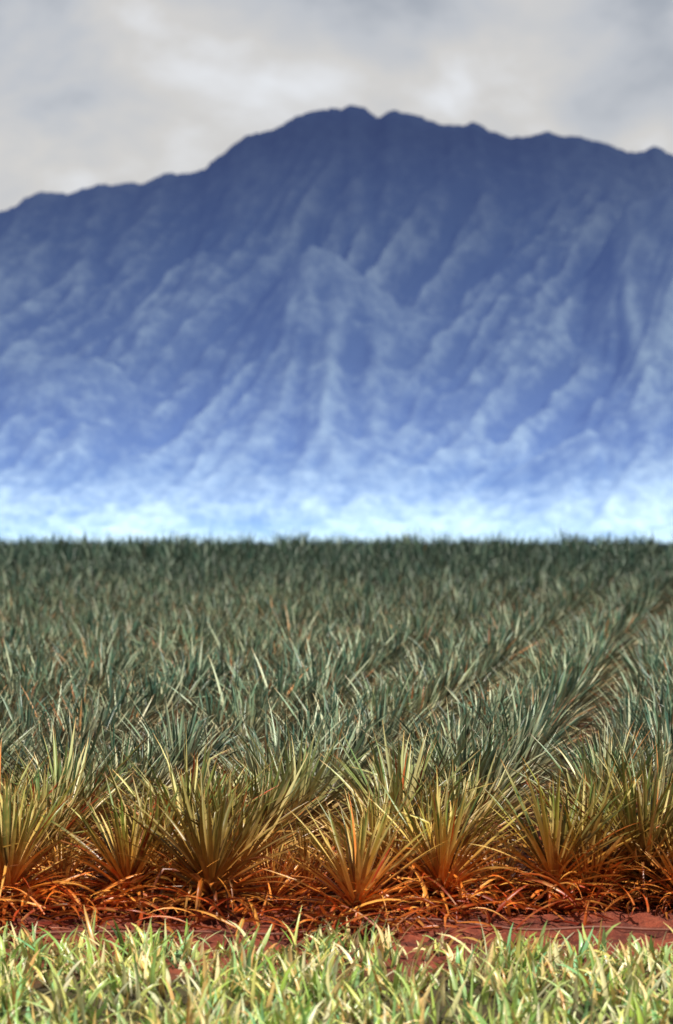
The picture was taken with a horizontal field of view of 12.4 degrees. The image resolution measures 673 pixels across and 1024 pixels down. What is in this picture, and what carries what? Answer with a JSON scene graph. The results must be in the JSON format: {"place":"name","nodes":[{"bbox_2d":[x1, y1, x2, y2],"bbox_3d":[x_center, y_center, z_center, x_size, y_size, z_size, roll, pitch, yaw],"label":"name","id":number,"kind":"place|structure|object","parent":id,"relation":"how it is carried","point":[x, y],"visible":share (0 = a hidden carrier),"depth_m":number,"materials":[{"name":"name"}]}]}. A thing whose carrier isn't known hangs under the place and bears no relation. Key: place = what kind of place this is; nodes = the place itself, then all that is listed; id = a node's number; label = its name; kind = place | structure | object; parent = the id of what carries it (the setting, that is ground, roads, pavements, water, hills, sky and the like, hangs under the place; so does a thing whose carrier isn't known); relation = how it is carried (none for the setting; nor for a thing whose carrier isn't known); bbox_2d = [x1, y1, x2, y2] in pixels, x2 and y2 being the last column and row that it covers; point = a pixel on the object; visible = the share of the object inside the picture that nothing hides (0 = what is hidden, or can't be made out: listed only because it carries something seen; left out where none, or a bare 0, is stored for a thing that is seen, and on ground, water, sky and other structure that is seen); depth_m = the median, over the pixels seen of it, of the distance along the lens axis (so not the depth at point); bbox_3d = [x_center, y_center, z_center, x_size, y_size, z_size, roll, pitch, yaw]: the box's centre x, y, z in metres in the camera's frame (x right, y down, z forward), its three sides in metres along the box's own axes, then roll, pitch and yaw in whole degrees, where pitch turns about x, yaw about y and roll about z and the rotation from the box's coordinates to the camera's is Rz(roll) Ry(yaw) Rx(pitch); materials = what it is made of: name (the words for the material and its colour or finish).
{"place":"outdoors","nodes":[
{"label":"outdoors","id":0,"kind":"place"},
{"bbox_2d":[0,105,672,543],"bbox_3d":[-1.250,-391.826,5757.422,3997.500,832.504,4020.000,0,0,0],"label":"mountain","id":1,"kind":"structure","parent":0,"point":[350,321],"depth_m":5077.99,"materials":[{"name":"blue stone"}]},
{"bbox_2d":[0,525,672,916],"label":"pineapple field","id":2,"kind":"structure","parent":0,"point":[318,675],"depth_m":33.88,"materials":[{"name":"green plant"}]},
{"bbox_2d":[0,543,672,1023],"bbox_3d":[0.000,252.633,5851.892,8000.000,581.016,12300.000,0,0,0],"label":"ground","id":3,"kind":"structure","parent":0,"point":[640,919],"depth_m":19.37,"materials":[{"name":"red soil"}]},
{"bbox_2d":[0,836,36,887],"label":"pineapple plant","id":4,"kind":"object","parent":3,"relation":"on","point":[17,864],"visible":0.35,"depth_m":19.97,"materials":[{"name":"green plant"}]},
{"bbox_2d":[0,768,109,922],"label":"pineapple plant","id":5,"kind":"object","parent":3,"relation":"on","point":[12,875],"visible":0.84,"depth_m":20.03,"materials":[{"name":"green plant"}]},
{"bbox_2d":[32,769,211,921],"bbox_3d":[-1.387,2.202,20.289,1.357,1.012,1.267,-5,1,11],"label":"pineapple plant","id":6,"kind":"object","parent":3,"relation":"on","point":[115,864],"visible":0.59,"depth_m":20.21,"materials":[{"name":"green plant"}]},
{"bbox_2d":[99,764,323,923],"bbox_3d":[-0.796,2.126,19.994,1.497,1.071,1.380,-2,0,40],"label":"pineapple plant","id":7,"kind":"object","parent":3,"relation":"on","point":[207,839],"visible":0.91,"depth_m":19.89,"materials":[{"name":"green plant"}]},
{"bbox_2d":[0,906,672,1023],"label":"grass","id":8,"kind":"structure","parent":3,"relation":"on","point":[138,973],"depth_m":17.11,"materials":[{"name":"green plant"}]},
{"bbox_2d":[0,917,672,935],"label":"irrigation hose","id":9,"kind":"object","parent":3,"relation":"on","point":[411,918],"visible":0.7,"depth_m":19.42,"materials":[{"name":"black plastic"}]},
{"bbox_2d":[0,853,672,949],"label":"dry leaf litter","id":10,"kind":"object","parent":3,"relation":"on","point":[137,903],"visible":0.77,"depth_m":19.75,"materials":[{"name":"brown plant"}]},
{"bbox_2d":[261,792,447,938],"bbox_3d":[0.110,2.240,19.601,1.259,0.914,1.184,2,1,-42],"label":"pineapple plant","id":11,"kind":"object","parent":3,"relation":"on","point":[360,865],"visible":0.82,"depth_m":19.52,"materials":[{"name":"green plant"}]},
{"bbox_2d":[338,769,539,925],"bbox_3d":[0.679,2.173,20.302,1.490,1.023,1.427,0,3,28],"label":"pineapple plant","id":12,"kind":"object","parent":3,"relation":"on","point":[440,866],"visible":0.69,"depth_m":20.19,"materials":[{"name":"green plant"}]},
{"bbox_2d":[454,758,653,921],"bbox_3d":[1.463,2.146,20.418,1.355,1.045,1.389,0,0,19],"label":"pineapple plant","id":13,"kind":"object","parent":3,"relation":"on","point":[547,834],"visible":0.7,"depth_m":20.36,"materials":[{"name":"green plant"}]},
{"bbox_2d":[529,750,672,908],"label":"pineapple plant","id":14,"kind":"object","parent":3,"relation":"on","point":[630,815],"visible":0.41,"depth_m":20.63,"materials":[{"name":"green plant"}]},
{"bbox_2d":[0,0,672,210],"label":"sky","id":15,"kind":"structure","parent":0,"point":[93,92],"materials":[{"name":"grey"}]}
]}

